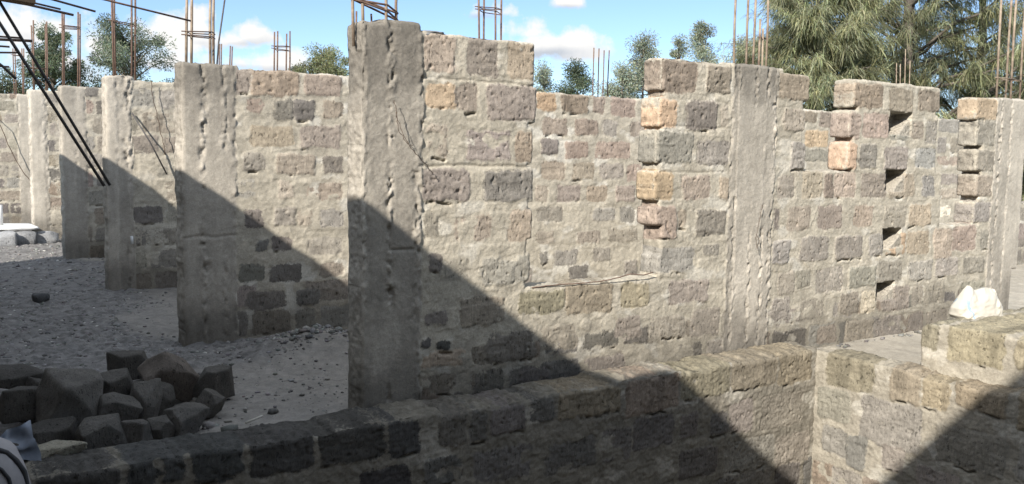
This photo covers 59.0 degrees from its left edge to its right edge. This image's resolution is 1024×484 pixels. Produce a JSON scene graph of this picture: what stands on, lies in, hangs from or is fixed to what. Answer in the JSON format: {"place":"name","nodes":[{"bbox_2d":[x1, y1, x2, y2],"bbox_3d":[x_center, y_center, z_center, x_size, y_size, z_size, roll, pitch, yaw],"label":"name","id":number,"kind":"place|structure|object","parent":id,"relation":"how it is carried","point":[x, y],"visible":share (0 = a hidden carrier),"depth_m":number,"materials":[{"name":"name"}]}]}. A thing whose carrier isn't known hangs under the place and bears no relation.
{"place":"outdoors","nodes":[
{"label":"outdoors","id":0,"kind":"place"},
{"bbox_2d":[0,230,106,295],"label":"floor","id":1,"kind":"structure","parent":0,"point":[6,273],"depth_m":11.92,"materials":[{"name":"gravel"},{"name":"sand"}]},
{"bbox_2d":[0,230,16,245],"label":"building stone","id":2,"kind":"object","parent":1,"relation":"on","point":[8,238],"visible":0.87,"depth_m":14.85,"materials":[{"name":"grey stone"}]},
{"bbox_2d":[15,230,36,244],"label":"building stone","id":3,"kind":"object","parent":1,"relation":"on","point":[27,237],"visible":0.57,"depth_m":15.12,"materials":[{"name":"grey stone"}]},
{"bbox_2d":[0,223,38,229],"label":"roofing sheet","id":4,"kind":"object","parent":3,"relation":"on","point":[16,226],"visible":0.96,"depth_m":15.38,"materials":[{"name":"white metal"}]},
{"bbox_2d":[0,205,2,224],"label":"pipe stub","id":5,"kind":"object","parent":4,"relation":"on","point":[1,214],"visible":0.89,"depth_m":15.62,"materials":[{"name":"white plastic"}]},
{"bbox_2d":[35,231,58,243],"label":"building stone","id":6,"kind":"object","parent":1,"relation":"on","point":[42,237],"visible":0.75,"depth_m":15.42,"materials":[{"name":"grey stone"}]},
{"bbox_2d":[0,287,348,439],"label":"floor","id":7,"kind":"structure","parent":0,"point":[285,368],"depth_m":7.18,"materials":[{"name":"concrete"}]},
{"bbox_2d":[0,386,37,423],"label":"building stone","id":8,"kind":"object","parent":7,"relation":"on","point":[17,403],"visible":0.67,"depth_m":4.95,"materials":[{"name":"grey stone"}]},
{"bbox_2d":[24,376,40,423],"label":"building stone","id":9,"kind":"object","parent":7,"relation":"on","point":[31,381],"visible":0.09,"depth_m":5.26,"materials":[{"name":"grey stone"}]},
{"bbox_2d":[0,363,43,388],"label":"building stone","id":10,"kind":"object","parent":9,"relation":"on","point":[13,375],"visible":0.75,"depth_m":5.28,"materials":[{"name":"grey stone"}]},
{"bbox_2d":[31,293,49,302],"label":"building stone","id":11,"kind":"object","parent":7,"relation":"on","point":[40,297],"visible":0.83,"depth_m":9.45,"materials":[{"name":"grey stone"}]},
{"bbox_2d":[31,416,76,443],"bbox_3d":[-2.427,1.027,4.794,0.175,0.163,0.250,4,6,31],"label":"building stone","id":12,"kind":"object","parent":7,"relation":"on","point":[48,430],"visible":0.49,"depth_m":4.75,"materials":[{"name":"grey stone"}]},
{"bbox_2d":[38,440,87,458],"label":"building stone","id":13,"kind":"object","parent":7,"relation":"on","point":[58,447],"visible":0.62,"depth_m":4.52,"materials":[{"name":"beige stone"}]},
{"bbox_2d":[35,368,103,427],"bbox_3d":[-2.464,0.878,5.055,0.342,0.366,0.372,5,7,38],"label":"building stone","id":14,"kind":"object","parent":7,"relation":"on","point":[76,393],"visible":0.73,"depth_m":4.96,"materials":[{"name":"grey stone"}]},
{"bbox_2d":[72,413,127,449],"bbox_3d":[-2.200,1.027,4.826,0.190,0.183,0.245,6,7,44],"label":"building stone","id":15,"kind":"object","parent":7,"relation":"on","point":[98,431],"visible":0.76,"depth_m":4.76,"materials":[{"name":"grey stone"}]},
{"bbox_2d":[97,392,142,420],"bbox_3d":[-2.266,0.952,5.190,0.262,0.185,0.196,-4,7,-44],"label":"building stone","id":16,"kind":"object","parent":7,"relation":"on","point":[127,407],"visible":0.8,"depth_m":5.13,"materials":[{"name":"grey stone"}]},
{"bbox_2d":[106,350,147,379],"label":"building stone","id":17,"kind":"object","parent":7,"relation":"on","point":[131,361],"visible":0.58,"depth_m":5.95,"materials":[{"name":"grey stone"}]},
{"bbox_2d":[121,419,152,442],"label":"building stone","id":18,"kind":"object","parent":7,"relation":"on","point":[137,430],"visible":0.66,"depth_m":4.88,"materials":[{"name":"grey stone"}]},
{"bbox_2d":[130,378,162,419],"bbox_3d":[-2.212,0.955,5.423,0.214,0.265,0.181,3,6,25],"label":"building stone","id":19,"kind":"object","parent":7,"relation":"on","point":[148,395],"visible":0.73,"depth_m":5.37,"materials":[{"name":"grey stone"}]},
{"bbox_2d":[146,415,174,439],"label":"building stone","id":20,"kind":"object","parent":7,"relation":"on","point":[162,426],"visible":0.84,"depth_m":5.06,"materials":[{"name":"grey stone"}]},
{"bbox_2d":[158,382,175,415],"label":"building stone","id":21,"kind":"object","parent":7,"relation":"on","point":[168,398],"visible":0.29,"depth_m":5.53,"materials":[{"name":"grey stone"}]},
{"bbox_2d":[137,351,198,401],"bbox_3d":[-2.202,0.868,5.833,0.383,0.363,0.274,-4,7,-41],"label":"building stone","id":22,"kind":"object","parent":7,"relation":"on","point":[180,374],"visible":0.8,"depth_m":5.75,"materials":[{"name":"grey stone"}]},
{"bbox_2d":[163,402,209,436],"bbox_3d":[-1.879,1.026,5.219,0.172,0.174,0.215,4,6,32],"label":"building stone","id":23,"kind":"object","parent":7,"relation":"on","point":[186,417],"visible":0.82,"depth_m":5.16,"materials":[{"name":"grey stone"}]},
{"bbox_2d":[195,388,225,417],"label":"building stone","id":24,"kind":"object","parent":7,"relation":"on","point":[213,400],"visible":0.82,"depth_m":5.48,"materials":[{"name":"grey stone"}]},
{"bbox_2d":[192,365,234,397],"bbox_3d":[-1.938,0.913,5.894,0.194,0.200,0.215,4,6,26],"label":"building stone","id":25,"kind":"object","parent":7,"relation":"on","point":[219,379],"visible":0.84,"depth_m":5.83,"materials":[{"name":"grey stone"}]},
{"bbox_2d":[245,415,262,423],"bbox_3d":[-1.528,1.051,5.360,0.014,0.022,0.135,4,6,29],"label":"stick","id":26,"kind":"object","parent":7,"relation":"on","point":[253,419],"visible":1,"depth_m":5.36,"materials":[{"name":"beige wood"}]},
{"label":"building stone","id":27,"kind":"object","parent":7,"relation":"on","visible":0},
{"bbox_2d":[100,368,133,394],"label":"building stone","id":28,"kind":"object","parent":27,"relation":"on","point":[120,381],"visible":0.46,"depth_m":5.45,"materials":[{"name":"grey stone"}]},
{"bbox_2d":[0,230,921,435],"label":"gravel","id":29,"kind":"structure","parent":0,"point":[317,328],"depth_m":7.59,"materials":[{"name":"stone"}]},
{"bbox_2d":[0,0,1023,118],"label":"sky","id":30,"kind":"structure","parent":0,"point":[558,30],"materials":[{"name":"blue"}]},
{"bbox_2d":[862,340,921,363],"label":"floor","id":31,"kind":"structure","parent":0,"point":[909,351],"depth_m":7.79,"materials":[{"name":"concrete"}]},
{"bbox_2d":[817,272,1023,350],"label":"floor","id":32,"kind":"structure","parent":0,"point":[1016,298],"depth_m":8.48,"materials":[{"name":"concrete"}]},
{"bbox_2d":[1011,264,1023,272],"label":"floor","id":33,"kind":"structure","parent":0,"point":[1019,269],"depth_m":14.24,"materials":[{"name":"concrete"}]},
{"label":"ground","id":34,"kind":"structure","parent":0,"visible":0},
{"bbox_2d":[0,48,31,223],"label":"block wall","id":35,"kind":"structure","parent":34,"relation":"on","point":[15,198],"depth_m":18.67,"materials":[{"name":"stone"}]},
{"bbox_2d":[0,125,29,180],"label":"tie wire","id":36,"kind":"object","parent":35,"relation":"attached to","point":[12,153],"visible":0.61,"depth_m":18.51,"materials":[{"name":"grey metal"}]},
{"bbox_2d":[0,66,39,94],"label":"shade tree","id":37,"kind":"object","parent":34,"relation":"on","point":[6,89],"visible":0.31,"depth_m":42.83,"materials":[{"name":"green plant"}]},
{"bbox_2d":[26,20,61,238],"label":"block wall","id":38,"kind":"structure","parent":34,"relation":"on","point":[44,166],"depth_m":15.98,"materials":[{"name":"concrete"}]},
{"bbox_2d":[13,19,96,90],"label":"shade tree","id":39,"kind":"object","parent":34,"relation":"on","point":[54,63],"visible":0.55,"depth_m":44.26,"materials":[{"name":"green plant"}]},
{"bbox_2d":[70,58,92,86],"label":"shade tree","id":40,"kind":"object","parent":34,"relation":"on","point":[83,69],"visible":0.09,"depth_m":46.99,"materials":[{"name":"green plant"}]},
{"bbox_2d":[85,12,178,87],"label":"shade tree","id":41,"kind":"object","parent":34,"relation":"on","point":[123,55],"visible":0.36,"depth_m":44.55,"materials":[{"name":"green plant"}]},
{"bbox_2d":[57,12,232,258],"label":"block wall","id":42,"kind":"structure","parent":34,"relation":"on","point":[83,221],"depth_m":13.20,"materials":[{"name":"concrete"}]},
{"bbox_2d":[288,41,348,75],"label":"shade tree","id":43,"kind":"object","parent":34,"relation":"on","point":[323,63],"visible":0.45,"depth_m":47.77,"materials":[{"name":"green plant"}]},
{"bbox_2d":[23,341,816,483],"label":"foundation wall","id":44,"kind":"structure","parent":34,"relation":"on","point":[741,416],"depth_m":5.88,"materials":[{"name":"stone"}]},
{"bbox_2d":[0,437,30,483],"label":"cement sack","id":45,"kind":"object","parent":44,"relation":"on","point":[8,465],"visible":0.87,"depth_m":3.84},
{"bbox_2d":[0,467,11,483],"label":"hose","id":46,"kind":"object","parent":45,"relation":"on","point":[6,475],"visible":1,"depth_m":3.79,"materials":[{"name":"black rubber"}]},
{"bbox_2d":[0,448,29,483],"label":"hose","id":47,"kind":"object","parent":45,"relation":"on","point":[16,461],"visible":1,"depth_m":3.86,"materials":[{"name":"black rubber"}]},
{"bbox_2d":[0,420,40,460],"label":"plastic sheet","id":48,"kind":"object","parent":44,"relation":"on","point":[25,440],"visible":0.59,"depth_m":4.45,"materials":[{"name":"blue plastic"}]},
{"bbox_2d":[101,0,910,290],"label":"block wall","id":49,"kind":"structure","parent":34,"relation":"on","point":[139,201],"depth_m":10.41,"materials":[{"name":"stone"}]},
{"bbox_2d":[131,113,166,174],"bbox_3d":[-4.147,-1.123,10.358,0.374,0.698,0.091,-2,6,-26],"label":"wire","id":50,"kind":"object","parent":49,"relation":"attached to","point":[150,143],"visible":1,"depth_m":10.32,"materials":[{"name":"grey metal"}]},
{"bbox_2d":[151,81,165,154],"bbox_3d":[-4.067,-1.424,10.400,0.145,0.847,0.014,-1,6,-22],"label":"tie wire","id":51,"kind":"object","parent":49,"relation":"attached to","point":[157,118],"visible":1,"depth_m":10.40,"materials":[{"name":"grey metal"}]},
{"bbox_2d":[533,59,558,92],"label":"eucalyptus","id":52,"kind":"object","parent":34,"relation":"on","point":[543,75],"visible":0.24,"depth_m":59.76,"materials":[{"name":"green plant"}]},
{"bbox_2d":[552,57,597,94],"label":"eucalyptus","id":53,"kind":"object","parent":34,"relation":"on","point":[580,79],"visible":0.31,"depth_m":61.18,"materials":[{"name":"green plant"}]},
{"bbox_2d":[172,0,1023,346],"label":"block wall","id":54,"kind":"structure","parent":34,"relation":"on","point":[262,238],"depth_m":7.94,"materials":[{"name":"stone"}]},
{"bbox_2d":[216,0,225,63],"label":"steel rod","id":55,"kind":"object","parent":54,"relation":"attached to","point":[220,31],"visible":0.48,"depth_m":10.75,"materials":[{"name":"metal"}]},
{"bbox_2d":[591,60,643,98],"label":"eucalyptus","id":56,"kind":"object","parent":34,"relation":"on","point":[627,76],"visible":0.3,"depth_m":59.79,"materials":[{"name":"green plant"}]},
{"bbox_2d":[611,28,661,98],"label":"eucalyptus","id":57,"kind":"object","parent":34,"relation":"on","point":[643,49],"visible":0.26,"depth_m":61.99,"materials":[{"name":"green plant"}]},
{"bbox_2d":[669,33,691,59],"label":"eucalyptus","id":58,"kind":"object","parent":34,"relation":"on","point":[677,53],"visible":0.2,"depth_m":61.21,"materials":[{"name":"green plant"}]},
{"bbox_2d":[347,0,1023,407],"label":"block wall","id":59,"kind":"structure","parent":34,"relation":"on","point":[857,240],"depth_m":6.83,"materials":[{"name":"stone"}]},
{"bbox_2d":[394,103,432,173],"bbox_3d":[-0.592,-0.631,5.507,0.278,0.447,0.035,-3,6,-34],"label":"tie wire","id":60,"kind":"object","parent":59,"relation":"attached to","point":[407,143],"visible":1,"depth_m":5.46,"materials":[{"name":"grey metal"}]},
{"bbox_2d":[423,30,444,34],"bbox_3d":[-0.520,-1.296,5.656,0.201,0.033,0.183,-3,6,-34],"label":"mortar flake","id":61,"kind":"object","parent":59,"relation":"on","point":[430,32],"visible":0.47,"depth_m":5.57,"materials":[{"name":"concrete"}]},
{"bbox_2d":[532,272,653,287],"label":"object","id":62,"kind":"object","parent":59,"relation":"attached to","point":[592,282],"visible":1,"depth_m":6.43,"materials":[{"name":"concrete"}]},
{"bbox_2d":[755,209,761,248],"bbox_3d":[1.992,-0.121,7.291,0.092,0.353,0.020,-4,7,-42],"label":"tie wire","id":63,"kind":"object","parent":59,"relation":"hanging from","point":[756,234],"visible":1,"depth_m":7.29,"materials":[{"name":"grey metal"}]},
{"bbox_2d":[682,20,720,63],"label":"eucalyptus","id":64,"kind":"object","parent":34,"relation":"on","point":[697,40],"visible":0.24,"depth_m":63.70,"materials":[{"name":"green plant"}]},
{"bbox_2d":[731,33,752,60],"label":"eucalyptus","id":65,"kind":"object","parent":34,"relation":"on","point":[741,40],"visible":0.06,"depth_m":59.03,"materials":[{"name":"green plant"}]},
{"bbox_2d":[712,0,956,118],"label":"whistling pine","id":66,"kind":"object","parent":34,"relation":"on","point":[806,22],"visible":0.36,"depth_m":19.14,"materials":[{"name":"green plant"}]},
{"bbox_2d":[705,0,1023,200],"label":"whistling pine","id":67,"kind":"object","parent":34,"relation":"on","point":[908,38],"visible":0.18,"depth_m":21.36,"materials":[{"name":"green plant"}]},
{"bbox_2d":[878,0,1023,192],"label":"whistling pine","id":68,"kind":"object","parent":34,"relation":"on","point":[922,2],"visible":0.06,"depth_m":25.16,"materials":[{"name":"green plant"}]},
{"bbox_2d":[939,64,1023,200],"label":"whistling pine","id":69,"kind":"object","parent":34,"relation":"on","point":[964,93],"visible":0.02,"depth_m":23.63,"materials":[{"name":"green plant"}]},
{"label":"pit ground","id":70,"kind":"structure","parent":0,"visible":0},
{"bbox_2d":[810,346,1023,483],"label":"foundation wall","id":71,"kind":"structure","parent":70,"relation":"on","point":[879,420],"depth_m":6.67,"materials":[{"name":"stone"}]},
{"bbox_2d":[921,307,1023,388],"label":"foundation wall","id":72,"kind":"structure","parent":71,"relation":"on","point":[989,349],"depth_m":6.51,"materials":[{"name":"stone"}]},
{"bbox_2d":[948,285,1002,318],"bbox_3d":[3.635,0.474,7.064,0.441,0.272,0.252,0,5,-12],"label":"sack","id":73,"kind":"object","parent":72,"relation":"on","point":[969,302],"visible":0.94,"depth_m":7.00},
{"bbox_3d":[-2.183,-0.737,5.934,13.000,6.080,14.470,-3,6,-34],"label":"neighbouring building","id":74,"kind":"object","parent":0,"visible":0},
{"bbox_2d":[0,63,16,79],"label":"steel bar","id":75,"kind":"object","parent":74,"relation":"attached to","point":[9,72],"visible":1,"depth_m":4.33,"materials":[{"name":"black metal"}]},
{"bbox_2d":[0,52,16,53],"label":"steel bar","id":76,"kind":"object","parent":74,"relation":"attached to","point":[8,52],"visible":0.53,"depth_m":4.33,"materials":[{"name":"black metal"}]},
{"bbox_2d":[0,36,19,38],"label":"steel bar","id":77,"kind":"object","parent":74,"relation":"attached to","point":[10,36],"visible":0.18,"depth_m":4.24,"materials":[{"name":"black metal"}]},
{"bbox_2d":[0,38,32,41],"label":"steel bar","id":78,"kind":"object","parent":74,"relation":"attached to","point":[15,40],"visible":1,"depth_m":3.99,"materials":[{"name":"black metal"}]},
{"bbox_2d":[0,0,35,6],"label":"timber plank","id":79,"kind":"object","parent":74,"relation":"attached to","point":[32,3],"visible":1,"depth_m":3.63,"materials":[{"name":"brown wood"}]},
{"bbox_2d":[36,2,60,9],"bbox_3d":[-2.546,-1.122,3.734,1.229,0.199,0.009,-3,6,-34],"label":"steel bar","id":80,"kind":"object","parent":74,"relation":"attached to","point":[57,8],"visible":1,"depth_m":4.05,"materials":[{"name":"black metal"}]},
{"bbox_2d":[0,21,104,186],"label":"steel bar","id":81,"kind":"object","parent":74,"relation":"attached to","point":[51,102],"visible":1,"depth_m":3.56,"materials":[{"name":"black metal"}]},
{"bbox_2d":[31,5,73,15],"bbox_3d":[-2.426,-1.057,3.580,1.253,0.199,0.011,-3,6,-34],"label":"steel bar","id":82,"kind":"object","parent":74,"relation":"attached to","point":[53,10],"visible":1,"depth_m":3.89,"materials":[{"name":"black metal"}]},
{"bbox_2d":[0,1,110,185],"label":"steel bar","id":83,"kind":"object","parent":74,"relation":"attached to","point":[53,91],"visible":1,"depth_m":3.78,"materials":[{"name":"black metal"}]},
{"bbox_2d":[52,0,95,11],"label":"steel bar","id":84,"kind":"object","parent":74,"relation":"attached to","point":[73,5],"visible":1,"depth_m":4.02,"materials":[{"name":"black metal"}]},
{"bbox_2d":[104,0,190,21],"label":"steel bar","id":85,"kind":"object","parent":74,"relation":"attached to","point":[148,10],"visible":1,"depth_m":4.47,"materials":[{"name":"black metal"}]}
]}

